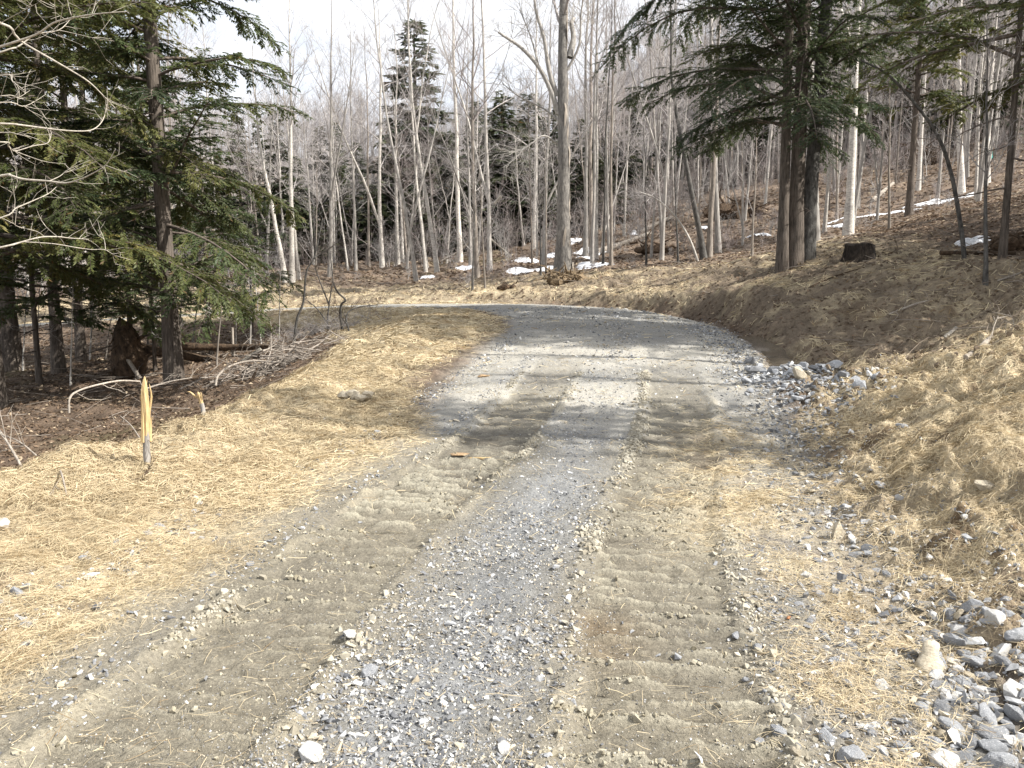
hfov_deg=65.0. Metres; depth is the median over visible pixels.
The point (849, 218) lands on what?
bare tree
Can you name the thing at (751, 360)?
stone
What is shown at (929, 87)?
bare tree
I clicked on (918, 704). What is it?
stone
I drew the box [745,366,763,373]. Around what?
stone
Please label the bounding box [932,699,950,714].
stone
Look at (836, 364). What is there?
stone
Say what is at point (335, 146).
spruce tree
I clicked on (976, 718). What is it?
stone
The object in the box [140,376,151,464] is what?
wooden stake
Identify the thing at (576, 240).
snow patch
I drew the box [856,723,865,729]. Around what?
stone
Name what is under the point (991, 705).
stone
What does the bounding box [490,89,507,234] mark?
spruce tree
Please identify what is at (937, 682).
stone
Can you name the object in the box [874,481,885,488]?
stone
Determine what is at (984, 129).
bare tree
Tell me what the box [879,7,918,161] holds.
bare tree
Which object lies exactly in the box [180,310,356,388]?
brush pile
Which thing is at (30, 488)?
straw
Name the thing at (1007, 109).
spruce tree
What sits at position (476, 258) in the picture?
bare tree
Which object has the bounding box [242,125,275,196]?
bare tree
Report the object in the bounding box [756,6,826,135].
bare tree
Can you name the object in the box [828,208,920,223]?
snow patch
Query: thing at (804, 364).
stone
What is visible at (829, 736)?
stone
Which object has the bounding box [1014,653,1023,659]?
stone
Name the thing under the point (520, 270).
snow patch
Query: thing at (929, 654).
stone
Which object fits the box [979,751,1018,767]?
stone
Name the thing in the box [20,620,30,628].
stone
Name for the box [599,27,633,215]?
bare tree
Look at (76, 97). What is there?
bare tree
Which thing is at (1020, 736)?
stone
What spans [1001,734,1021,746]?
stone
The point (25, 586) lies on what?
stone
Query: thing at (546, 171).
bare tree
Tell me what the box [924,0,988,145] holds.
spruce tree
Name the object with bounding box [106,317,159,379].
root stump
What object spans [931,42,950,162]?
bare tree
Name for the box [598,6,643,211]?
bare tree
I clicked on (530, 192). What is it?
bare tree
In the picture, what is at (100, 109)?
hemlock tree
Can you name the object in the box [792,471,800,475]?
stone
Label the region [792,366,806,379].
stone
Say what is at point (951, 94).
bare tree
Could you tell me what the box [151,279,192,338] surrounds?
sapling
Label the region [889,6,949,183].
bare tree
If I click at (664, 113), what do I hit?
bare tree
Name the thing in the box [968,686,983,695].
stone
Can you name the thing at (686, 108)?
bare tree
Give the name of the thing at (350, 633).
stone
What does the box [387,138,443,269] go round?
bare tree
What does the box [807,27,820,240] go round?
bare tree
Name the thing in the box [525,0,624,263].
bare tree
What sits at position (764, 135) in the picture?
spruce tree
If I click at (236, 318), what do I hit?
sapling
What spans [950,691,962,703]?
stone
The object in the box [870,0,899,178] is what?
bare tree
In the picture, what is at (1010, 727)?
stone
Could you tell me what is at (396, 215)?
bare tree
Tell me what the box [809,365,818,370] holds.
stone
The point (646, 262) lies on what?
sapling
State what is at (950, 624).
stone
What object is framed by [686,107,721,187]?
spruce tree
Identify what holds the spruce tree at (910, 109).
on the ground
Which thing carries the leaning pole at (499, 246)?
on the ground
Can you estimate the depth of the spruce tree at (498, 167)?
57.62 m
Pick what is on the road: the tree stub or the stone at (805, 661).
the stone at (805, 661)
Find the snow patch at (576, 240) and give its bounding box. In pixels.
[571,237,581,244]
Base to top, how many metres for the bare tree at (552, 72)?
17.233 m
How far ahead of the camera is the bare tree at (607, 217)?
42.22 m
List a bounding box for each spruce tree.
[174,134,204,256]
[186,148,258,266]
[222,101,265,254]
[241,109,309,267]
[242,120,274,257]
[275,156,322,265]
[296,126,353,262]
[313,165,371,263]
[315,121,350,229]
[336,142,385,250]
[336,184,395,260]
[339,18,486,252]
[364,187,444,260]
[371,128,411,248]
[400,158,456,256]
[427,132,454,197]
[429,161,494,256]
[438,133,464,244]
[447,96,556,244]
[459,101,495,241]
[472,108,499,233]
[485,161,531,249]
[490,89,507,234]
[496,93,557,215]
[498,121,540,235]
[519,166,576,236]
[532,104,577,223]
[554,119,599,224]
[555,154,633,223]
[574,81,624,202]
[608,87,654,209]
[648,80,696,197]
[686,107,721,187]
[728,66,779,185]
[821,62,848,164]
[857,76,893,162]
[875,1,931,147]
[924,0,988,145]
[965,10,1023,142]
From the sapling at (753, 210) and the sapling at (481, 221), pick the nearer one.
the sapling at (753, 210)
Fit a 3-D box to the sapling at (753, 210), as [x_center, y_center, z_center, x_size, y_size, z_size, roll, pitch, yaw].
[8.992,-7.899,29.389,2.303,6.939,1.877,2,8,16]
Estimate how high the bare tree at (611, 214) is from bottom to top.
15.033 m
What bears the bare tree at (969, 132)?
on the ground
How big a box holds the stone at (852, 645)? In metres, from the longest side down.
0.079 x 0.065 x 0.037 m
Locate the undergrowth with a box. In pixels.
[0,73,1023,435]
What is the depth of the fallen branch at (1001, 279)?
15.85 m
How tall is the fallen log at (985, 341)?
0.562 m
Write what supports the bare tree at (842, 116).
on the ground
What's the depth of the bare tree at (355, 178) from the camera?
63.79 m
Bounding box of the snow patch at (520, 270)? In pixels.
[505,266,552,274]
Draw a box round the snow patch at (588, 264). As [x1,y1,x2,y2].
[576,262,613,269]
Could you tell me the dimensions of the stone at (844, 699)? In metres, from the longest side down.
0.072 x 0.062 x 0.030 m
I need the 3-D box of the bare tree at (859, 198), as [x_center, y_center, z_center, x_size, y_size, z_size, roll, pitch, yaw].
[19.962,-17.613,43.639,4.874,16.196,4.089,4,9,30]
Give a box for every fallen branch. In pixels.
[0,405,36,455]
[0,410,22,466]
[50,470,67,496]
[112,400,139,437]
[130,440,170,483]
[140,355,209,390]
[214,356,282,386]
[249,368,257,382]
[809,267,864,286]
[888,281,965,314]
[988,312,1022,344]
[997,256,1022,281]
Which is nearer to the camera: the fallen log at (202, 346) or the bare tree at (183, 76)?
the fallen log at (202, 346)
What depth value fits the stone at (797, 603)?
4.02 m
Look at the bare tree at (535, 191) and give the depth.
50.09 m
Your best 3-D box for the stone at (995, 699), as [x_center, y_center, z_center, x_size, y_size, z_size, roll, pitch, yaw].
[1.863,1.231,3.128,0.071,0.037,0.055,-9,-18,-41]
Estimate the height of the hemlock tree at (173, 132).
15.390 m
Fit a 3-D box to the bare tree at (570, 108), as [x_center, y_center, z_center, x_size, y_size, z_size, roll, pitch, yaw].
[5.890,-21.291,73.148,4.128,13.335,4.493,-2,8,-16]
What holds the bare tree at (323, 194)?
on the ground
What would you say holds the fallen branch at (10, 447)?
on the ground
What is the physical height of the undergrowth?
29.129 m
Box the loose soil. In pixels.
[513,237,1023,398]
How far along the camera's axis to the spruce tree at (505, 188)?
56.41 m
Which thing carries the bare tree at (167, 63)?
on the ground
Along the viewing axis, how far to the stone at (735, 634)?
3.65 m
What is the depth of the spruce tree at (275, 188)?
56.32 m
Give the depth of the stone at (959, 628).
3.69 m
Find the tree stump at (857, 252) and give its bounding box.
[840,242,875,262]
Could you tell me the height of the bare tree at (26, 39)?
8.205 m
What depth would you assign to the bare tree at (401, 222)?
50.44 m
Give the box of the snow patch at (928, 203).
[902,192,973,208]
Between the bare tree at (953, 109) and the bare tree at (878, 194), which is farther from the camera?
the bare tree at (953, 109)
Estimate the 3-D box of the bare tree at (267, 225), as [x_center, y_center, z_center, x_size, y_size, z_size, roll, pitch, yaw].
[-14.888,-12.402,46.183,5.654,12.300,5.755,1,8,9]
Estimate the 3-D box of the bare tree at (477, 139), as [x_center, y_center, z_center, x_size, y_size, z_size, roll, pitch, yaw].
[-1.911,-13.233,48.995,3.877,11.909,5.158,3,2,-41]
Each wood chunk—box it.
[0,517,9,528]
[943,326,957,337]
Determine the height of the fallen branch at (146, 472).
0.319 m
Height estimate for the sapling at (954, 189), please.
5.091 m
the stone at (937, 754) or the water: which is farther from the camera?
the water
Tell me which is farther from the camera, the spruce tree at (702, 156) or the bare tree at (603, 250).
the spruce tree at (702, 156)
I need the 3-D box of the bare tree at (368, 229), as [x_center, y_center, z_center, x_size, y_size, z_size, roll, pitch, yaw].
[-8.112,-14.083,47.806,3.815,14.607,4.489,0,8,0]
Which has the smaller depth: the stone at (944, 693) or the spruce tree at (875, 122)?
the stone at (944, 693)
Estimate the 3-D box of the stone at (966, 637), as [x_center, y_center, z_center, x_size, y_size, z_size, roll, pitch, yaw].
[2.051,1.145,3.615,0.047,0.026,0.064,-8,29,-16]
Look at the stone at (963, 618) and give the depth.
3.73 m
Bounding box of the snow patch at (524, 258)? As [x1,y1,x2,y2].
[514,257,538,262]
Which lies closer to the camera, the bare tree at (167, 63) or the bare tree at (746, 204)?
the bare tree at (167, 63)
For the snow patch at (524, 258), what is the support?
on the ground
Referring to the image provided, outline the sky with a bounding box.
[0,0,943,158]
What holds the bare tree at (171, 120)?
on the ground
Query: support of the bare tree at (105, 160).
on the ground
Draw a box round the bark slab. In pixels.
[451,452,469,455]
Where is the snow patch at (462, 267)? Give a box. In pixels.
[456,265,471,269]
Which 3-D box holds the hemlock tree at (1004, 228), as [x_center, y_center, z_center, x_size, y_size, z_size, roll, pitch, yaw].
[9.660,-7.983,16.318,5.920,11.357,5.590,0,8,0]
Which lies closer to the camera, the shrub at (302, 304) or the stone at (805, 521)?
the stone at (805, 521)
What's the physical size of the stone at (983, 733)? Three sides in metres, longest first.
0.118 x 0.096 x 0.056 m
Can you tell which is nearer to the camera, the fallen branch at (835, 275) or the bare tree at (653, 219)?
the fallen branch at (835, 275)
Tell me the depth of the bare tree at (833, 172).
52.71 m
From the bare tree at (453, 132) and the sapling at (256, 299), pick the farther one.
the bare tree at (453, 132)
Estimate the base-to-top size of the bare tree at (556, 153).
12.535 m
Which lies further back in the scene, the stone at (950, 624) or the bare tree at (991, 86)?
the bare tree at (991, 86)
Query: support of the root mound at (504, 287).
on the ground
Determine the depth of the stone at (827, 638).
3.64 m
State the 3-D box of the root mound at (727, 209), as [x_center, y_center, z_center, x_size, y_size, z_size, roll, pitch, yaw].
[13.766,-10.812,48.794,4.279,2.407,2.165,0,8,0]
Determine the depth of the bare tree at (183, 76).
42.57 m
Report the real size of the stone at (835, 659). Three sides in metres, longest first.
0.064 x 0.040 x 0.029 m
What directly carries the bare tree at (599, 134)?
on the ground
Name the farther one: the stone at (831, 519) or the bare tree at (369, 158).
the bare tree at (369, 158)
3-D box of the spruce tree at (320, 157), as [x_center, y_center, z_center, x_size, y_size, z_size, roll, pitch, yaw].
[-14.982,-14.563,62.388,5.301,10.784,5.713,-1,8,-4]
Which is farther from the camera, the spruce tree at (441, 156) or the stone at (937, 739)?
the spruce tree at (441, 156)
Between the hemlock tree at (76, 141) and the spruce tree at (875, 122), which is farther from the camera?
the spruce tree at (875, 122)
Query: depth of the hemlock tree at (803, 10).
21.30 m
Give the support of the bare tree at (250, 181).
on the ground
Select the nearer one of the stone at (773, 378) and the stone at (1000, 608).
the stone at (1000, 608)
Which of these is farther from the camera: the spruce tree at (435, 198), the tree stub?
the spruce tree at (435, 198)
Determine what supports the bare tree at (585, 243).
on the ground
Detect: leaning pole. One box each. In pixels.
[126,359,141,377]
[442,241,472,261]
[491,239,507,252]
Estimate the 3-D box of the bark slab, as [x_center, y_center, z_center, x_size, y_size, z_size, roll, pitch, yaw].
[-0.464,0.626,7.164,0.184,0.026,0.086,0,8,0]
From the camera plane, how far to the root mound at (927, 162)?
57.89 m
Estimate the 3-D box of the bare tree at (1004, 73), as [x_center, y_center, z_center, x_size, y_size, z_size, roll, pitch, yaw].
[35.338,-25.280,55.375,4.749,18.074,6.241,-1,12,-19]
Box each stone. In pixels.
[10,586,25,596]
[16,640,31,648]
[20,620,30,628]
[21,583,30,588]
[78,555,89,560]
[299,740,322,762]
[343,629,356,638]
[361,663,378,676]
[498,740,509,753]
[732,631,738,638]
[741,377,751,382]
[741,676,748,681]
[742,593,750,598]
[743,357,755,364]
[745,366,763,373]
[753,643,761,648]
[755,737,764,742]
[767,366,778,371]
[769,376,780,380]
[770,724,786,736]
[772,661,781,666]
[781,368,792,376]
[788,746,800,756]
[791,395,803,401]
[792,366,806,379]
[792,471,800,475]
[794,601,804,605]
[799,362,808,367]
[799,660,811,667]
[800,518,809,523]
[800,571,811,577]
[805,616,815,623]
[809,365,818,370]
[812,557,821,562]
[813,519,821,523]
[813,590,825,597]
[818,727,835,742]
[819,633,830,641]
[825,360,842,368]
[827,517,838,520]
[830,656,844,662]
[831,520,847,538]
[835,698,849,705]
[836,642,845,646]
[836,744,865,764]
[837,371,846,376]
[838,678,852,687]
[844,641,857,649]
[848,534,856,543]
[849,375,860,380]
[851,380,866,389]
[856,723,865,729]
[864,550,871,556]
[865,721,880,728]
[867,727,877,735]
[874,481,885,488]
[874,678,889,690]
[882,569,890,576]
[891,717,903,723]
[893,740,914,750]
[895,423,907,427]
[914,701,928,714]
[915,640,944,673]
[917,694,927,701]
[924,736,945,747]
[927,611,938,620]
[927,748,959,767]
[928,669,944,679]
[929,629,939,636]
[932,680,953,691]
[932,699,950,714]
[935,729,950,740]
[937,716,965,735]
[939,656,947,667]
[940,690,951,699]
[942,633,965,645]
[943,747,956,751]
[947,621,957,626]
[950,624,966,636]
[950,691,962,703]
[952,663,963,672]
[952,685,964,692]
[953,749,972,760]
[956,649,971,655]
[956,675,971,686]
[959,614,975,622]
[959,745,975,756]
[960,514,967,518]
[960,599,983,614]
[961,634,971,641]
[961,654,985,666]
[963,671,974,678]
[964,763,981,767]
[965,733,977,749]
[967,715,982,724]
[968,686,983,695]
[970,685,990,691]
[970,695,983,703]
[971,649,986,659]
[974,480,994,491]
[974,672,991,679]
[974,724,1000,738]
[978,702,996,725]
[978,739,1008,751]
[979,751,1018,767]
[981,606,989,614]
[984,609,1005,625]
[984,693,998,702]
[987,703,1000,708]
[989,643,1010,657]
[991,725,1008,734]
[994,655,1011,666]
[996,606,1006,610]
[999,596,1011,600]
[1001,610,1014,616]
[1001,722,1014,731]
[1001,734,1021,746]
[1003,627,1023,642]
[1003,678,1023,699]
[1003,703,1023,723]
[1013,733,1023,744]
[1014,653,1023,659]
[1017,606,1023,613]
[1017,666,1023,673]
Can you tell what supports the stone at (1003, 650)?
on the ground
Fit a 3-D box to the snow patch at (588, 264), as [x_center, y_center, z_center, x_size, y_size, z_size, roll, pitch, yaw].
[3.575,-5.410,36.947,1.591,0.459,2.166,-4,8,-27]
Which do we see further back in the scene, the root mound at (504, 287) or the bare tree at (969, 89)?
the bare tree at (969, 89)
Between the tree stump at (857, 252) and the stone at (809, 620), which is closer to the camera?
the stone at (809, 620)
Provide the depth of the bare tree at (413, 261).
39.90 m
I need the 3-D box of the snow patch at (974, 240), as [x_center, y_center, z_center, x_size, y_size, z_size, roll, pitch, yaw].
[11.809,-3.611,20.503,0.975,0.352,0.644,0,8,0]
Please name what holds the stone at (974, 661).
on the ground
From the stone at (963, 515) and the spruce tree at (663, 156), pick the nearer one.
the stone at (963, 515)
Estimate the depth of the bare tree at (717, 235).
35.29 m
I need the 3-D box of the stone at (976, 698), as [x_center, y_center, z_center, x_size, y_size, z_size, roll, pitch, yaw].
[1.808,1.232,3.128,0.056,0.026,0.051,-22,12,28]
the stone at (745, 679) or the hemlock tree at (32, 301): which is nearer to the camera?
the stone at (745, 679)
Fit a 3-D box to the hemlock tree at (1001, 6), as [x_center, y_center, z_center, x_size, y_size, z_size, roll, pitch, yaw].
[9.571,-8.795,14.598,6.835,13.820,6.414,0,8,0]
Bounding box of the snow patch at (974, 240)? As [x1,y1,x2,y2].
[954,236,990,245]
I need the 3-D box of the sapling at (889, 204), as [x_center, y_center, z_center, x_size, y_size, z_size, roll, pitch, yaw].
[12.836,-8.322,26.201,2.735,6.936,1.755,0,8,0]
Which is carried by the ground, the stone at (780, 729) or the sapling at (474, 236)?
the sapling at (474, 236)
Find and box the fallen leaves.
[0,143,1023,470]
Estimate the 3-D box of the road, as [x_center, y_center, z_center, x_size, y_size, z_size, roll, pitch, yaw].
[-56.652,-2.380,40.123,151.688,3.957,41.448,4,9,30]
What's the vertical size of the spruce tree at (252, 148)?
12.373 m
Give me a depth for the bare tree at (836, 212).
40.70 m
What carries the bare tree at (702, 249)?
on the ground
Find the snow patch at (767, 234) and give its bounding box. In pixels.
[746,233,771,237]
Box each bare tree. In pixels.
[0,0,137,265]
[8,91,36,296]
[9,92,71,287]
[43,48,72,256]
[45,49,96,144]
[47,83,90,194]
[58,75,95,292]
[60,34,114,279]
[110,0,207,290]
[128,0,174,215]
[136,0,217,217]
[147,60,205,261]
[150,38,196,299]
[157,3,210,250]
[178,10,231,273]
[204,69,311,272]
[204,110,228,214]
[221,25,287,282]
[225,113,264,246]
[228,48,305,264]
[232,89,293,247]
[233,127,270,269]
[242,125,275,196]
[256,63,316,280]
[258,0,320,282]
[262,129,305,229]
[273,0,399,276]
[285,90,334,264]
[285,129,322,210]
[293,138,334,262]
[299,2,418,267]
[300,93,356,263]
[300,121,329,264]
[304,112,356,257]
[310,3,379,270]
[310,29,357,270]
[323,104,377,265]
[328,110,377,208]
[341,22,406,266]
[342,150,369,250]
[344,0,482,281]
[345,164,376,233]
[352,157,390,260]
[354,21,435,265]
[355,135,378,258]
[357,141,401,236]
[361,0,481,272]
[364,102,428,260]
[368,0,437,271]
[370,91,434,261]
[372,124,407,252]
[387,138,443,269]
[397,16,498,265]
[398,144,471,255]
[401,110,448,267]
[403,82,454,261]
[410,0,542,270]
[418,0,508,278]
[421,112,486,263]
[429,0,493,261]
[433,123,506,255]
[436,145,454,204]
[442,103,476,170]
[444,71,510,259]
[462,104,485,193]
[470,0,609,273]
[492,1,650,264]
[494,126,538,245]
[504,0,576,249]
[505,93,554,262]
[519,131,572,256]
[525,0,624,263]
[531,19,588,195]
[537,27,571,175]
[547,0,621,256]
[553,0,645,265]
[554,14,589,235]
[556,0,642,260]
[568,76,595,191]
[569,0,631,254]
[574,0,649,263]
[575,36,625,194]
[576,0,638,253]
[583,63,617,195]
[584,16,649,253]
[589,0,708,259]
[592,28,639,230]
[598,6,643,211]
[598,57,631,227]
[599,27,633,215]
[602,19,665,235]
[619,0,705,239]
[622,52,666,217]
[626,37,661,152]
[627,0,684,257]
[631,0,684,213]
[631,0,692,201]
[643,0,705,205]
[646,0,706,259]
[648,32,687,204]
[649,37,684,207]
[673,0,745,249]
[674,2,753,171]
[674,9,708,198]
[676,0,709,204]
[677,2,721,253]
[679,0,727,203]
[688,18,739,128]
[689,35,734,198]
[695,18,746,201]
[695,95,728,193]
[701,14,772,245]
[706,0,740,257]
[719,11,753,189]
[722,56,746,186]
[729,33,760,218]
[743,14,774,220]
[748,0,794,204]
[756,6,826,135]
[759,38,781,183]
[772,3,838,165]
[774,31,792,182]
[804,0,831,261]
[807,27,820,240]
[811,2,889,232]
[812,2,873,193]
[813,0,943,222]
[813,10,846,209]
[814,2,865,219]
[827,2,879,191]
[832,26,886,188]
[837,0,861,234]
[848,0,930,220]
[848,7,895,178]
[850,1,929,208]
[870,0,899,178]
[870,13,892,153]
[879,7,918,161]
[884,0,938,190]
[884,3,917,182]
[887,40,914,150]
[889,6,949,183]
[893,1,949,128]
[907,0,978,198]
[916,10,941,149]
[926,0,1001,176]
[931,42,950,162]
[935,0,1011,191]
[936,0,968,195]
[937,0,1023,199]
[937,3,983,93]
[943,0,984,169]
[946,0,972,150]
[948,0,1022,185]
[962,0,1014,158]
[963,15,977,154]
[964,0,1023,182]
[964,2,992,184]
[975,0,1016,201]
[983,0,1003,184]
[984,0,1014,152]
[993,0,1017,145]
[993,0,1023,96]
[999,22,1023,171]
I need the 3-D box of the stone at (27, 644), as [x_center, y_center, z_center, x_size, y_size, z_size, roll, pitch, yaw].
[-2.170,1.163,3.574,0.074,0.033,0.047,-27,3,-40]
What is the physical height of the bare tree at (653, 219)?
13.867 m
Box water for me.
[737,336,796,366]
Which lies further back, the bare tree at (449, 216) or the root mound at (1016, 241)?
the bare tree at (449, 216)
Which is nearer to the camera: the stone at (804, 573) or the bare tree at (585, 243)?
the stone at (804, 573)
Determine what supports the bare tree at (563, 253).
on the ground
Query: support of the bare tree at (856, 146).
on the ground
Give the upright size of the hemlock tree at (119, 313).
6.986 m
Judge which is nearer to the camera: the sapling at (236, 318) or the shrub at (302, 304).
the shrub at (302, 304)
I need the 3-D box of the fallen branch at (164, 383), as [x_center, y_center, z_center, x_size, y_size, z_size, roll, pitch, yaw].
[-5.887,-0.189,14.217,0.300,0.570,1.361,4,9,30]
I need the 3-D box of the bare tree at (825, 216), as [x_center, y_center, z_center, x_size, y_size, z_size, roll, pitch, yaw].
[14.456,-13.236,34.301,5.129,13.732,3.854,0,11,-3]
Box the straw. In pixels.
[0,232,1023,767]
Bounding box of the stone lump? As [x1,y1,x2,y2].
[337,389,374,400]
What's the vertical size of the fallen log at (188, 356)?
0.716 m
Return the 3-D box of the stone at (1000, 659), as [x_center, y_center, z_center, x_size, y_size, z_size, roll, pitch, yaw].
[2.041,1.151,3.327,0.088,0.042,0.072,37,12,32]
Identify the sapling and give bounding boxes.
[6,267,64,340]
[10,273,43,370]
[44,279,86,385]
[83,290,95,359]
[104,301,116,358]
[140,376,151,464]
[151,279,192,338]
[153,142,226,330]
[187,391,205,413]
[190,268,203,342]
[192,268,236,364]
[226,271,249,343]
[237,244,268,350]
[245,268,270,343]
[271,254,288,337]
[454,152,500,290]
[462,129,502,288]
[523,121,555,274]
[537,120,575,273]
[618,178,698,260]
[629,108,673,264]
[655,96,700,261]
[727,75,780,256]
[818,18,966,258]
[866,21,950,228]
[924,0,1023,285]
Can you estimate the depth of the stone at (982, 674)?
3.32 m
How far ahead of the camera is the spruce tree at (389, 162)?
61.05 m
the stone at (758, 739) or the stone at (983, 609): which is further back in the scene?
the stone at (983, 609)
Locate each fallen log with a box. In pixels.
[141,343,220,361]
[182,342,286,350]
[599,231,651,252]
[638,216,670,232]
[869,182,894,201]
[939,236,1015,255]
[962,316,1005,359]
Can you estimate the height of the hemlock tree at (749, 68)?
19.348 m
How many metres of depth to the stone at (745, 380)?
10.80 m
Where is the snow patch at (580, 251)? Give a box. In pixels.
[574,247,606,254]
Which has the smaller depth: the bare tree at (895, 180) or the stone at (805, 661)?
the stone at (805, 661)
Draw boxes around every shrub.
[245,299,406,343]
[292,243,346,329]
[293,200,348,345]
[317,249,362,329]
[326,277,387,330]
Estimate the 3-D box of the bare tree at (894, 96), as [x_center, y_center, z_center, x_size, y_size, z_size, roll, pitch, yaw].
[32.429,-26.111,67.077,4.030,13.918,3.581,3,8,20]
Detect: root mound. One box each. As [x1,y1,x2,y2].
[497,280,517,290]
[536,262,587,285]
[629,230,675,254]
[703,185,766,219]
[874,137,948,168]
[978,231,1023,250]
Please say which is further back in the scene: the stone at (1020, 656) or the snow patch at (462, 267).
the snow patch at (462, 267)
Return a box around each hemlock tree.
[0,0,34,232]
[0,0,156,362]
[0,0,259,409]
[0,0,311,384]
[0,6,183,374]
[0,9,110,372]
[0,51,149,384]
[16,11,181,326]
[34,57,191,346]
[55,108,224,379]
[101,0,210,306]
[122,110,274,354]
[203,180,306,339]
[591,0,919,273]
[606,0,961,268]
[825,0,1023,259]
[837,0,1002,216]
[863,0,1023,218]
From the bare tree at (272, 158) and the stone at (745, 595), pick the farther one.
the bare tree at (272, 158)
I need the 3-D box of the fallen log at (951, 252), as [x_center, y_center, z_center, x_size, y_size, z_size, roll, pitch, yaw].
[10.450,-2.913,18.061,1.492,1.161,0.464,4,9,30]
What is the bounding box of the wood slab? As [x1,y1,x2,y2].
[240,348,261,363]
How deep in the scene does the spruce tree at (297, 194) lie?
58.53 m
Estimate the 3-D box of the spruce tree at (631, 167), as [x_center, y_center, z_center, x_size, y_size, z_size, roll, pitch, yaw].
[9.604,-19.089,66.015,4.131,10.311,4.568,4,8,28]
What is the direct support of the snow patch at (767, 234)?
on the ground
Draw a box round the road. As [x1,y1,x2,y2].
[0,302,1009,767]
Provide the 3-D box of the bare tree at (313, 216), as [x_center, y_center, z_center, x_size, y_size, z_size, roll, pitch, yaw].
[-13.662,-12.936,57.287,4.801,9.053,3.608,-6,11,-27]
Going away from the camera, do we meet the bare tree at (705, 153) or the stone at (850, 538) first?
the stone at (850, 538)
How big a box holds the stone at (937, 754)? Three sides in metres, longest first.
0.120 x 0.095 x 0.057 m
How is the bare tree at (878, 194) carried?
on the ground
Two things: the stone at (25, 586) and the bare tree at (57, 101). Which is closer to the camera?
the stone at (25, 586)
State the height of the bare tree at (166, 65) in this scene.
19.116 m
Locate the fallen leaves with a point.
(974, 205)
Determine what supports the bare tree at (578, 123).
on the ground
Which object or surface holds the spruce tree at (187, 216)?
on the ground
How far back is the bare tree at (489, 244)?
42.00 m
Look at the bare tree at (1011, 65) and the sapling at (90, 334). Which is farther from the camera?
the bare tree at (1011, 65)
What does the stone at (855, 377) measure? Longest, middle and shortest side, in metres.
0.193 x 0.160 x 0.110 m
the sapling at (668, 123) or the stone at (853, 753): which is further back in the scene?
the sapling at (668, 123)
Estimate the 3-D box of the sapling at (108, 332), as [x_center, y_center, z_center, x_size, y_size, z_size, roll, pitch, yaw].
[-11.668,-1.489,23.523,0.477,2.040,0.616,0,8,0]
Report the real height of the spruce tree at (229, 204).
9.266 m
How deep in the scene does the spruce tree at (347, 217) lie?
56.48 m
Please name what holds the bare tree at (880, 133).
on the ground
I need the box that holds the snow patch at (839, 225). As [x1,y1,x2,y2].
[827,223,842,226]
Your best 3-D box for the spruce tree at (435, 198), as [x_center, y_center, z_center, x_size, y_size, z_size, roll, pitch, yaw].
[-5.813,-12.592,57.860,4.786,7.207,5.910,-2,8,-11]
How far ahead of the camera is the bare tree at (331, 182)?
43.35 m
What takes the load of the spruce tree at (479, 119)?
on the ground
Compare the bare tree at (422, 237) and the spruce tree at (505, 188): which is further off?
the spruce tree at (505, 188)
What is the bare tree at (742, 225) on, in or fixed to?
on the ground
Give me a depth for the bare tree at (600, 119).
65.98 m
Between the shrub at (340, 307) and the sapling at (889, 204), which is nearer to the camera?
the shrub at (340, 307)
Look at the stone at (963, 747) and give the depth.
2.79 m
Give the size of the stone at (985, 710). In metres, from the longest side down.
0.111 x 0.071 x 0.055 m
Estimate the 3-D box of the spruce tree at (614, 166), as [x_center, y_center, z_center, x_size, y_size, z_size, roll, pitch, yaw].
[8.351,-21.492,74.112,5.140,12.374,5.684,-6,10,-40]
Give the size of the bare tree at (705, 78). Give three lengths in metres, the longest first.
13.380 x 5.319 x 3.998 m
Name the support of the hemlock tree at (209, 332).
on the ground
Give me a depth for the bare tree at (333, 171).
50.38 m
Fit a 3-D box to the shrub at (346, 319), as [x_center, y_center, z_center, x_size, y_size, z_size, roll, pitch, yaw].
[-4.013,-1.964,20.367,1.922,1.495,1.165,-7,10,-43]
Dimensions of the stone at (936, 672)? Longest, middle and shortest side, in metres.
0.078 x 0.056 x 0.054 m
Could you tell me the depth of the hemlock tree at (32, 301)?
18.71 m
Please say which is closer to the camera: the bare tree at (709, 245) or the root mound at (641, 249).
the bare tree at (709, 245)
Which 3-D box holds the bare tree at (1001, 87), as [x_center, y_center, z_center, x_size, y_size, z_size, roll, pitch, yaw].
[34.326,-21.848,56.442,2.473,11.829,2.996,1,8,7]
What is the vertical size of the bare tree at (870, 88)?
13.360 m
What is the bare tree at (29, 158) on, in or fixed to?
on the ground
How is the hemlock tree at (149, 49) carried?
on the ground
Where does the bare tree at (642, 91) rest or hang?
on the ground
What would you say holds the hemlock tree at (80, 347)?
on the ground
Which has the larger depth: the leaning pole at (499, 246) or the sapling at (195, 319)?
the leaning pole at (499, 246)
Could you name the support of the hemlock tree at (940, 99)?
on the ground
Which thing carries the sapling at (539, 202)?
on the ground
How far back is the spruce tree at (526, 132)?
61.93 m
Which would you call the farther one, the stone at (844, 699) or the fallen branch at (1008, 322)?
the fallen branch at (1008, 322)
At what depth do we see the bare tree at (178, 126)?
41.00 m
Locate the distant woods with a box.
[2,0,1023,233]
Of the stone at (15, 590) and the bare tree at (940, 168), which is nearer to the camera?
the stone at (15, 590)
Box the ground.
[0,81,1023,764]
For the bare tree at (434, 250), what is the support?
on the ground
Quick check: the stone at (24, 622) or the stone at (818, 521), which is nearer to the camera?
the stone at (24, 622)
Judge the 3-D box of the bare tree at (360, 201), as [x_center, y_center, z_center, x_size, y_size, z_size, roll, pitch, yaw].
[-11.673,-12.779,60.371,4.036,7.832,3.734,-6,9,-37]

